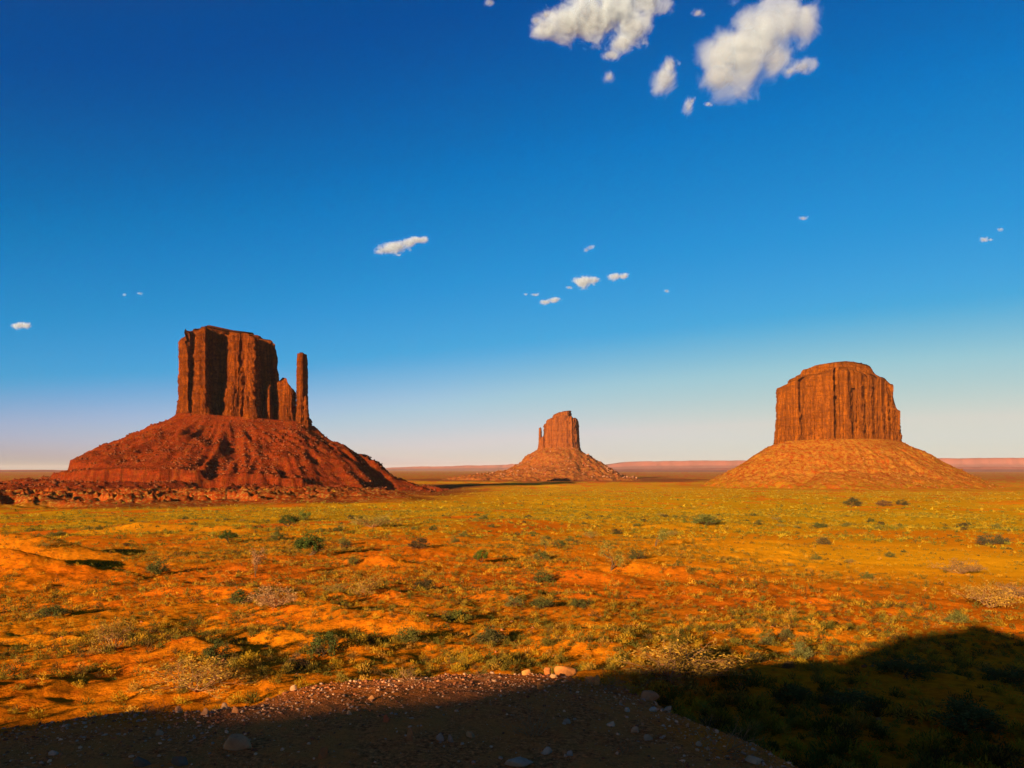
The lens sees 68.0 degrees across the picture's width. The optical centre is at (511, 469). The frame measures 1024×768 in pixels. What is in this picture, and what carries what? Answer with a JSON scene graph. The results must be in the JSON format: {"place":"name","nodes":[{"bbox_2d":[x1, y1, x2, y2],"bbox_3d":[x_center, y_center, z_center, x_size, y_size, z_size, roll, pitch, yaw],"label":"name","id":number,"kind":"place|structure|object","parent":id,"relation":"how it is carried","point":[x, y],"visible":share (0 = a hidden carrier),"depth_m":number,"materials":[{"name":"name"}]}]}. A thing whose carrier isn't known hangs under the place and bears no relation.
{"place":"outdoors","nodes":[
{"label":"outdoors","id":0,"kind":"place"},
{"bbox_2d":[0,470,66,471],"bbox_3d":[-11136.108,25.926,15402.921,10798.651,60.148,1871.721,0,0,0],"label":"distant tableland","id":1,"kind":"structure","parent":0,"point":[32,470],"depth_m":14991.25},
{"bbox_2d":[0,671,797,767],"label":"gravel","id":2,"kind":"structure","parent":0,"point":[46,725],"depth_m":7.18,"materials":[{"name":"gravel"}]},
{"bbox_2d":[684,711,768,758],"bbox_3d":[1.814,2.269,6.483,0.791,0.417,0.737,0,0,33],"label":"dead brush","id":3,"kind":"object","parent":2,"relation":"on","point":[733,746],"visible":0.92,"depth_m":6.35,"materials":[{"name":"plant"}]},
{"bbox_2d":[385,464,514,470],"bbox_3d":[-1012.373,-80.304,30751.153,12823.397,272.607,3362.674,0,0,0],"label":"distant tableland","id":4,"kind":"structure","parent":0,"point":[469,468],"depth_m":29836.75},
{"bbox_2d":[0,471,1023,767],"bbox_3d":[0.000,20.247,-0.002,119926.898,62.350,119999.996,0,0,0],"label":"ground","id":5,"kind":"structure","parent":0,"point":[364,741],"depth_m":47.33,"materials":[{"name":"soil"}]},
{"bbox_2d":[27,707,47,719],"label":"sagebrush tuft","id":6,"kind":"object","parent":5,"relation":"on","point":[36,715],"visible":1,"depth_m":22.49,"materials":[{"name":"green plant"}]},
{"bbox_2d":[31,604,69,617],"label":"leafy shrub","id":7,"kind":"object","parent":5,"relation":"on","point":[45,611],"visible":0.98,"depth_m":48.74,"materials":[{"name":"green plant"}]},
{"bbox_2d":[86,663,100,672],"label":"sagebrush tuft","id":8,"kind":"object","parent":5,"relation":"on","point":[94,669],"visible":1,"depth_m":29.65,"materials":[{"name":"green plant"}]},
{"bbox_2d":[87,612,138,654],"bbox_3d":[-17.486,7.150,33.054,1.945,1.661,2.467,0,0,5],"label":"wiry shrub","id":9,"kind":"object","parent":5,"relation":"on","point":[121,635],"visible":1,"depth_m":33.17,"materials":[{"name":"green plant"}]},
{"bbox_2d":[111,689,127,700],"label":"sagebrush tuft","id":10,"kind":"object","parent":5,"relation":"on","point":[120,695],"visible":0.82,"depth_m":24.71,"materials":[{"name":"yellow plant"}]},
{"bbox_2d":[125,680,141,692],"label":"sagebrush tuft","id":11,"kind":"object","parent":5,"relation":"on","point":[132,686],"visible":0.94,"depth_m":25.60,"materials":[{"name":"yellow plant"}]},
{"bbox_2d":[133,756,151,766],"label":"stone","id":12,"kind":"object","parent":5,"relation":"on","point":[138,761],"visible":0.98,"depth_m":5.88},
{"bbox_2d":[143,557,172,573],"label":"leafy shrub","id":13,"kind":"object","parent":5,"relation":"on","point":[151,567],"visible":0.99,"depth_m":83.28,"materials":[{"name":"green plant"}]},
{"bbox_2d":[141,698,175,714],"bbox_3d":[-3.581,2.385,7.567,0.408,0.200,0.460,0,0,23],"label":"dead brush","id":14,"kind":"object","parent":5,"relation":"on","point":[150,712],"visible":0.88,"depth_m":7.57,"materials":[{"name":"plant"}]},
{"bbox_2d":[171,756,187,766],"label":"stone","id":15,"kind":"object","parent":5,"relation":"on","point":[179,761],"visible":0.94,"depth_m":5.89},
{"bbox_2d":[172,694,192,706],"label":"sagebrush tuft","id":16,"kind":"object","parent":5,"relation":"on","point":[181,700],"visible":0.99,"depth_m":23.54,"materials":[{"name":"yellow plant"}]},
{"bbox_2d":[176,682,192,693],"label":"sagebrush tuft","id":17,"kind":"object","parent":5,"relation":"on","point":[183,690],"visible":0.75,"depth_m":24.96,"materials":[{"name":"green plant"}]},
{"bbox_2d":[130,655,257,699],"bbox_3d":[-10.402,6.715,24.948,3.865,1.337,4.093,0,0,-27],"label":"wiry shrub","id":18,"kind":"object","parent":5,"relation":"on","point":[218,675],"visible":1,"depth_m":24.78,"materials":[{"name":"beige plant"}]},
{"bbox_2d":[201,638,234,658],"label":"leafy shrub","id":19,"kind":"object","parent":5,"relation":"on","point":[211,650],"visible":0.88,"depth_m":30.86,"materials":[{"name":"green plant"}]},
{"bbox_2d":[0,325,448,491],"bbox_3d":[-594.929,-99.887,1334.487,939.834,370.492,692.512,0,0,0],"label":"sandstone butte","id":20,"kind":"object","parent":5,"relation":"on","point":[239,419],"visible":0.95,"depth_m":1323.15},
{"bbox_2d":[218,529,237,542],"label":"juniper tree","id":21,"kind":"object","parent":5,"relation":"on","point":[231,535],"visible":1,"depth_m":143.68,"materials":[{"name":"green plant"}]},
{"bbox_2d":[227,691,247,704],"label":"sagebrush tuft","id":22,"kind":"object","parent":5,"relation":"on","point":[237,698],"visible":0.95,"depth_m":23.30,"materials":[{"name":"yellow plant"}]},
{"bbox_2d":[223,733,251,750],"bbox_3d":[-2.268,2.265,6.244,0.254,0.158,0.105,0,0,2],"label":"stone","id":23,"kind":"object","parent":5,"relation":"on","point":[236,742],"visible":0.79,"depth_m":6.21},
{"bbox_2d":[227,588,258,604],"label":"leafy shrub","id":24,"kind":"object","parent":5,"relation":"on","point":[238,598],"visible":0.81,"depth_m":54.40,"materials":[{"name":"green plant"}]},
{"bbox_2d":[240,649,257,660],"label":"sagebrush tuft","id":25,"kind":"object","parent":5,"relation":"on","point":[248,656],"visible":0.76,"depth_m":30.80,"materials":[{"name":"yellow plant"}]},
{"bbox_2d":[241,689,260,704],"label":"sagebrush tuft","id":26,"kind":"object","parent":5,"relation":"on","point":[252,697],"visible":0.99,"depth_m":23.15,"materials":[{"name":"green plant"}]},
{"bbox_2d":[249,548,265,575],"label":"desert tree","id":27,"kind":"object","parent":5,"relation":"on","point":[257,560],"visible":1,"depth_m":76.97,"materials":[{"name":"brown plant"}]},
{"bbox_2d":[254,665,268,676],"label":"sagebrush tuft","id":28,"kind":"object","parent":5,"relation":"on","point":[260,672],"visible":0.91,"depth_m":26.56,"materials":[{"name":"green plant"}]},
{"bbox_2d":[242,582,297,607],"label":"wiry shrub","id":29,"kind":"object","parent":5,"relation":"on","point":[270,599],"visible":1,"depth_m":48.47,"materials":[{"name":"brown plant"}]},
{"bbox_2d":[269,530,288,539],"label":"leafy shrub","id":30,"kind":"object","parent":5,"relation":"on","point":[281,536],"visible":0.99,"depth_m":147.99,"materials":[{"name":"green plant"}]},
{"bbox_2d":[277,514,299,525],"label":"juniper tree","id":31,"kind":"object","parent":5,"relation":"on","point":[292,519],"visible":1,"depth_m":216.09,"materials":[{"name":"green plant"}]},
{"bbox_2d":[283,651,310,669],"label":"leafy shrub","id":32,"kind":"object","parent":5,"relation":"on","point":[302,661],"visible":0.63,"depth_m":29.89,"materials":[{"name":"green plant"}]},
{"bbox_2d":[294,509,316,520],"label":"leafy shrub","id":33,"kind":"object","parent":5,"relation":"on","point":[304,516],"visible":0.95,"depth_m":296.71,"materials":[{"name":"green plant"}]},
{"bbox_2d":[293,532,326,555],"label":"juniper tree","id":34,"kind":"object","parent":5,"relation":"on","point":[299,544],"visible":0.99,"depth_m":105.21,"materials":[{"name":"green plant"}]},
{"bbox_2d":[305,660,319,670],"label":"sagebrush tuft","id":35,"kind":"object","parent":5,"relation":"on","point":[310,668],"visible":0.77,"depth_m":28.87,"materials":[{"name":"green plant"}]},
{"bbox_2d":[303,630,338,657],"bbox_3d":[-8.263,7.528,32.797,1.581,1.128,1.643,0,0,-7],"label":"leafy shrub","id":36,"kind":"object","parent":5,"relation":"on","point":[318,640],"visible":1,"depth_m":32.70,"materials":[{"name":"green plant"}]},
{"bbox_2d":[318,583,346,591],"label":"wiry shrub","id":37,"kind":"object","parent":5,"relation":"on","point":[335,586],"visible":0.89,"depth_m":59.98,"materials":[{"name":"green plant"}]},
{"bbox_2d":[335,670,351,682],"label":"sagebrush tuft","id":38,"kind":"object","parent":5,"relation":"on","point":[342,680],"visible":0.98,"depth_m":25.54,"materials":[{"name":"green plant"}]},
{"bbox_2d":[346,573,381,596],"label":"wiry shrub","id":39,"kind":"object","parent":5,"relation":"on","point":[368,589],"visible":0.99,"depth_m":57.29,"materials":[{"name":"brown plant"}]},
{"bbox_2d":[357,663,371,673],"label":"sagebrush tuft","id":40,"kind":"object","parent":5,"relation":"on","point":[364,670],"visible":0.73,"depth_m":27.74,"materials":[{"name":"green plant"}]},
{"bbox_2d":[350,510,400,526],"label":"wiry shrub","id":41,"kind":"object","parent":5,"relation":"on","point":[376,521],"visible":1,"depth_m":201.07,"materials":[{"name":"brown plant"}]},
{"bbox_2d":[379,663,429,686],"bbox_3d":[-1.192,2.303,8.585,0.646,0.263,0.690,0,0,21],"label":"dead brush","id":42,"kind":"object","parent":5,"relation":"on","point":[401,680],"visible":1,"depth_m":8.56,"materials":[{"name":"plant"}]},
{"bbox_2d":[393,625,422,644],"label":"leafy shrub","id":43,"kind":"object","parent":5,"relation":"on","point":[412,633],"visible":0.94,"depth_m":35.89,"materials":[{"name":"green plant"}]},
{"bbox_2d":[406,727,412,740],"bbox_3d":[-0.868,2.256,6.408,0.063,0.156,0.036,-5,8,-12],"label":"stone","id":44,"kind":"object","parent":5,"relation":"on","point":[409,737],"visible":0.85,"depth_m":6.40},
{"bbox_2d":[407,537,429,548],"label":"leafy shrub","id":45,"kind":"object","parent":5,"relation":"on","point":[413,544],"visible":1,"depth_m":115.81,"materials":[{"name":"brown plant"}]},
{"bbox_2d":[411,579,436,589],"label":"leafy shrub","id":46,"kind":"object","parent":5,"relation":"on","point":[425,582],"visible":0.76,"depth_m":63.75,"materials":[{"name":"green plant"}]},
{"bbox_2d":[438,609,474,621],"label":"leafy shrub","id":47,"kind":"object","parent":5,"relation":"on","point":[453,615],"visible":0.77,"depth_m":43.94,"materials":[{"name":"green plant"}]},
{"bbox_2d":[471,549,489,561],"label":"shrub","id":48,"kind":"object","parent":5,"relation":"on","point":[478,555],"visible":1,"depth_m":95.78,"materials":[{"name":"green plant"}]},
{"bbox_2d":[471,625,506,643],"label":"leafy shrub","id":49,"kind":"object","parent":5,"relation":"on","point":[493,635],"visible":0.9,"depth_m":36.05,"materials":[{"name":"green plant"}]},
{"bbox_2d":[0,558,1018,762],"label":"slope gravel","id":50,"kind":"structure","parent":5,"relation":"on","point":[862,666],"depth_m":39.23,"materials":[{"name":"gravel"}]},
{"bbox_2d":[0,486,1023,767],"bbox_3d":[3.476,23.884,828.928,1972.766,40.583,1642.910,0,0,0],"label":"desert scrub","id":51,"kind":"object","parent":5,"relation":"on","point":[756,706],"visible":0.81,"depth_m":46.06,"materials":[{"name":"green plant"}]},
{"bbox_2d":[504,595,524,606],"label":"leafy shrub","id":52,"kind":"object","parent":5,"relation":"on","point":[515,602],"visible":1,"depth_m":50.38,"materials":[{"name":"green plant"}]},
{"bbox_2d":[504,757,532,766],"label":"stone","id":53,"kind":"object","parent":5,"relation":"on","point":[519,762],"visible":0.99,"depth_m":5.91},
{"bbox_2d":[527,549,552,559],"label":"leafy shrub","id":54,"kind":"object","parent":5,"relation":"on","point":[541,553],"visible":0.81,"depth_m":99.42,"materials":[{"name":"green plant"}]},
{"bbox_2d":[442,411,640,480],"bbox_3d":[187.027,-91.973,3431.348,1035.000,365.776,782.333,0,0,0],"label":"sandstone butte","id":55,"kind":"object","parent":5,"relation":"on","point":[558,453],"visible":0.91,"depth_m":3364.46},
{"bbox_2d":[529,597,553,609],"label":"leafy shrub","id":56,"kind":"object","parent":5,"relation":"on","point":[541,603],"visible":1,"depth_m":50.30,"materials":[{"name":"green plant"}]},
{"bbox_2d":[529,567,554,582],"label":"leafy shrub","id":57,"kind":"object","parent":5,"relation":"on","point":[548,577],"visible":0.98,"depth_m":70.45,"materials":[{"name":"green plant"}]},
{"bbox_2d":[541,746,551,754],"bbox_3d":[0.282,2.306,6.208,0.096,0.076,0.056,2,6,8],"label":"stone","id":58,"kind":"object","parent":5,"relation":"on","point":[547,750],"visible":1,"depth_m":6.19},
{"bbox_2d":[541,636,556,646],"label":"sagebrush tuft","id":59,"kind":"object","parent":5,"relation":"on","point":[550,643],"visible":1,"depth_m":32.50,"materials":[{"name":"green plant"}]},
{"bbox_2d":[554,666,576,676],"bbox_3d":[0.646,2.432,9.100,0.227,0.148,0.191,0,0,31],"label":"stone","id":60,"kind":"object","parent":5,"relation":"on","point":[562,671],"visible":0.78,"depth_m":9.07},
{"bbox_2d":[570,600,589,608],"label":"leafy shrub","id":61,"kind":"object","parent":5,"relation":"on","point":[576,603],"visible":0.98,"depth_m":51.04,"materials":[{"name":"green plant"}]},
{"bbox_2d":[573,631,586,642],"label":"sagebrush tuft","id":62,"kind":"object","parent":5,"relation":"on","point":[580,640],"visible":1,"depth_m":32.19,"materials":[{"name":"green plant"}]},
{"bbox_2d":[556,669,645,693],"bbox_3d":[0.957,2.371,8.364,1.114,0.219,0.941,0,0,-35],"label":"dead brush","id":63,"kind":"object","parent":5,"relation":"on","point":[613,688],"visible":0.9,"depth_m":8.47,"materials":[{"name":"plant"}]},
{"bbox_2d":[597,541,625,570],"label":"desert tree","id":64,"kind":"object","parent":5,"relation":"on","point":[613,559],"visible":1,"depth_m":80.48,"materials":[{"name":"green plant"}]},
{"bbox_2d":[625,549,645,558],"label":"leafy shrub","id":65,"kind":"object","parent":5,"relation":"on","point":[633,554],"visible":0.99,"depth_m":99.14,"materials":[{"name":"green plant"}]},
{"bbox_2d":[640,690,659,701],"bbox_3d":[1.472,2.420,8.084,0.246,0.114,0.130,5,7,-32],"label":"stone","id":66,"kind":"object","parent":5,"relation":"on","point":[653,696],"visible":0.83,"depth_m":8.05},
{"bbox_2d":[655,528,670,545],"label":"desert tree","id":67,"kind":"object","parent":5,"relation":"on","point":[661,535],"visible":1,"depth_m":128.79,"materials":[{"name":"green plant"}]},
{"bbox_2d":[601,634,764,689],"bbox_3d":[5.655,6.438,25.609,5.415,1.448,5.457,0,0,-15],"label":"wiry shrub","id":68,"kind":"object","parent":5,"relation":"on","point":[699,671],"visible":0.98,"depth_m":25.29,"materials":[{"name":"green plant"}]},
{"bbox_2d":[675,705,693,717],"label":"sagebrush tuft","id":69,"kind":"object","parent":5,"relation":"on","point":[683,712],"visible":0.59,"depth_m":21.39,"materials":[{"name":"green plant"}]},
{"bbox_2d":[683,646,712,665],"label":"leafy shrub","id":70,"kind":"object","parent":5,"relation":"on","point":[695,656],"visible":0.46,"depth_m":28.32,"materials":[{"name":"green plant"}]},
{"bbox_2d":[689,696,709,711],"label":"sagebrush tuft","id":71,"kind":"object","parent":5,"relation":"on","point":[697,703],"visible":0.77,"depth_m":22.13,"materials":[{"name":"green plant"}]},
{"bbox_2d":[688,514,720,524],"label":"leafy shrub","id":72,"kind":"object","parent":5,"relation":"on","point":[709,519],"visible":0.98,"depth_m":231.27,"materials":[{"name":"green plant"}]},
{"bbox_2d":[745,755,761,764],"bbox_3d":[1.957,2.371,6.176,0.146,0.070,0.102,1,5,17],"label":"stone","id":73,"kind":"object","parent":5,"relation":"on","point":[753,759],"visible":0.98,"depth_m":6.16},
{"bbox_2d":[745,651,766,662],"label":"leafy shrub","id":74,"kind":"object","parent":5,"relation":"on","point":[754,657],"visible":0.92,"depth_m":29.37,"materials":[{"name":"green plant"}]},
{"bbox_2d":[757,631,774,645],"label":"leafy shrub","id":75,"kind":"object","parent":5,"relation":"on","point":[765,641],"visible":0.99,"depth_m":35.22,"materials":[{"name":"green plant"}]},
{"bbox_2d":[773,720,791,733],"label":"sagebrush tuft","id":76,"kind":"object","parent":5,"relation":"on","point":[781,722],"visible":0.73,"depth_m":20.01,"materials":[{"name":"green plant"}]},
{"bbox_2d":[777,628,795,638],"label":"leafy shrub","id":77,"kind":"object","parent":5,"relation":"on","point":[785,630],"visible":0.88,"depth_m":37.35,"materials":[{"name":"green plant"}]},
{"bbox_2d":[766,683,815,707],"bbox_3d":[8.582,6.862,23.414,1.431,0.637,1.638,0,0,-44],"label":"leafy shrub","id":78,"kind":"object","parent":5,"relation":"on","point":[792,689],"visible":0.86,"depth_m":23.18,"materials":[{"name":"green plant"}]},
{"bbox_2d":[781,715,805,729],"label":"sagebrush tuft","id":79,"kind":"object","parent":5,"relation":"on","point":[793,725],"visible":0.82,"depth_m":20.44,"materials":[{"name":"green plant"}]},
{"bbox_2d":[786,737,810,754],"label":"sagebrush tuft","id":80,"kind":"object","parent":5,"relation":"on","point":[797,744],"visible":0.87,"depth_m":18.37,"materials":[{"name":"green plant"}]},
{"bbox_2d":[785,640,814,659],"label":"leafy shrub","id":81,"kind":"object","parent":5,"relation":"on","point":[806,651],"visible":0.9,"depth_m":31.65,"materials":[{"name":"green plant"}]},
{"bbox_2d":[808,663,825,675],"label":"sagebrush tuft","id":82,"kind":"object","parent":5,"relation":"on","point":[816,669],"visible":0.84,"depth_m":26.47,"materials":[{"name":"green plant"}]},
{"bbox_2d":[816,537,830,544],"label":"leafy shrub","id":83,"kind":"object","parent":5,"relation":"on","point":[828,542],"visible":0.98,"depth_m":151.52,"materials":[{"name":"green plant"}]},
{"bbox_2d":[819,726,837,740],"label":"sagebrush tuft","id":84,"kind":"object","parent":5,"relation":"on","point":[831,731],"visible":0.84,"depth_m":19.45,"materials":[{"name":"green plant"}]},
{"bbox_2d":[827,662,848,673],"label":"sagebrush tuft","id":85,"kind":"object","parent":5,"relation":"on","point":[836,669],"visible":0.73,"depth_m":28.09,"materials":[{"name":"green plant"}]},
{"bbox_2d":[811,689,887,711],"bbox_3d":[10.056,6.741,22.431,1.900,0.677,2.350,0,0,41],"label":"leafy shrub","id":86,"kind":"object","parent":5,"relation":"on","point":[838,697],"visible":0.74,"depth_m":22.25,"materials":[{"name":"green plant"}]},
{"bbox_2d":[842,675,858,685],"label":"sagebrush tuft","id":87,"kind":"object","parent":5,"relation":"on","point":[851,681],"visible":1,"depth_m":26.03,"materials":[{"name":"green plant"}]},
{"bbox_2d":[700,361,1003,489],"bbox_3d":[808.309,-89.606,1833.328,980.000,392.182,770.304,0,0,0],"label":"sandstone butte","id":88,"kind":"object","parent":5,"relation":"on","point":[837,425],"visible":0.94,"depth_m":1845.39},
{"bbox_2d":[844,655,862,665],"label":"sagebrush tuft","id":89,"kind":"object","parent":5,"relation":"on","point":[854,662],"visible":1,"depth_m":29.65,"materials":[{"name":"green plant"}]},
{"bbox_2d":[843,498,864,505],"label":"leafy shrub","id":90,"kind":"object","parent":5,"relation":"on","point":[855,501],"visible":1,"depth_m":529.11,"materials":[{"name":"green plant"}]},
{"bbox_2d":[893,705,914,718],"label":"sagebrush tuft","id":91,"kind":"object","parent":5,"relation":"on","point":[895,715],"visible":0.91,"depth_m":20.92,"materials":[{"name":"green plant"}]},
{"bbox_2d":[868,653,949,680],"bbox_3d":[14.515,7.005,27.390,2.971,0.848,3.002,0,0,-6],"label":"leafy shrub","id":92,"kind":"object","parent":5,"relation":"on","point":[895,665],"visible":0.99,"depth_m":27.17,"materials":[{"name":"green plant"}]},
{"bbox_2d":[937,753,970,767],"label":"sagebrush tuft","id":93,"kind":"object","parent":5,"relation":"on","point":[947,764],"visible":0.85,"depth_m":16.97,"materials":[{"name":"green plant"}]},
{"bbox_2d":[941,609,968,622],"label":"leafy shrub","id":94,"kind":"object","parent":5,"relation":"on","point":[962,618],"visible":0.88,"depth_m":46.92,"materials":[{"name":"green plant"}]},
{"bbox_2d":[928,557,988,573],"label":"wiry shrub","id":95,"kind":"object","parent":5,"relation":"on","point":[968,568],"visible":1,"depth_m":86.74,"materials":[{"name":"brown plant"}]},
{"bbox_2d":[927,696,1016,737],"bbox_3d":[12.063,6.507,20.477,2.174,0.712,2.731,0,0,-11],"label":"leafy shrub","id":96,"kind":"object","parent":5,"relation":"on","point":[980,713],"visible":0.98,"depth_m":19.85,"materials":[{"name":"green plant"}]},
{"bbox_2d":[944,579,1023,607],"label":"wiry shrub","id":97,"kind":"object","parent":5,"relation":"on","point":[1000,600],"visible":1,"depth_m":55.33,"materials":[{"name":"beige plant"}]},
{"bbox_2d":[976,534,999,544],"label":"leafy shrub","id":98,"kind":"object","parent":5,"relation":"on","point":[985,540],"visible":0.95,"depth_m":150.46,"materials":[{"name":"green plant"}]},
{"bbox_2d":[976,665,1023,686],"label":"leafy shrub","id":99,"kind":"object","parent":5,"relation":"on","point":[1014,675],"visible":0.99,"depth_m":27.93,"materials":[{"name":"green plant"}]},
{"bbox_2d":[992,684,1008,695],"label":"sagebrush tuft","id":100,"kind":"object","parent":5,"relation":"on","point":[999,689],"visible":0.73,"depth_m":24.85,"materials":[{"name":"green plant"}]},
{"bbox_2d":[994,534,1013,544],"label":"leafy shrub","id":101,"kind":"object","parent":5,"relation":"on","point":[1002,540],"visible":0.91,"depth_m":154.95,"materials":[{"name":"brown plant"}]},
{"bbox_2d":[992,581,1023,597],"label":"wiry shrub","id":102,"kind":"object","parent":5,"relation":"on","point":[1016,590],"visible":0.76,"depth_m":63.19,"materials":[{"name":"beige plant"}]},
{"bbox_2d":[1006,737,1023,756],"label":"sagebrush tuft","id":103,"kind":"object","parent":5,"relation":"on","point":[1020,744],"visible":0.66,"depth_m":18.29,"materials":[{"name":"green plant"}]},
{"bbox_2d":[0,0,1023,469],"label":"sky","id":104,"kind":"structure","parent":0,"point":[474,224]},
{"bbox_2d":[606,458,1023,468],"bbox_3d":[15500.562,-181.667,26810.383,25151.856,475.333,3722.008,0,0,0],"label":"distant tableland","id":105,"kind":"structure","parent":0,"point":[986,462],"depth_m":25936.29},
{"bbox_2d":[613,467,1023,471],"bbox_3d":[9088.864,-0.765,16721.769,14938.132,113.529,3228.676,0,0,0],"label":"distant tableland","id":106,"kind":"structure","parent":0,"point":[993,469],"depth_m":15883.43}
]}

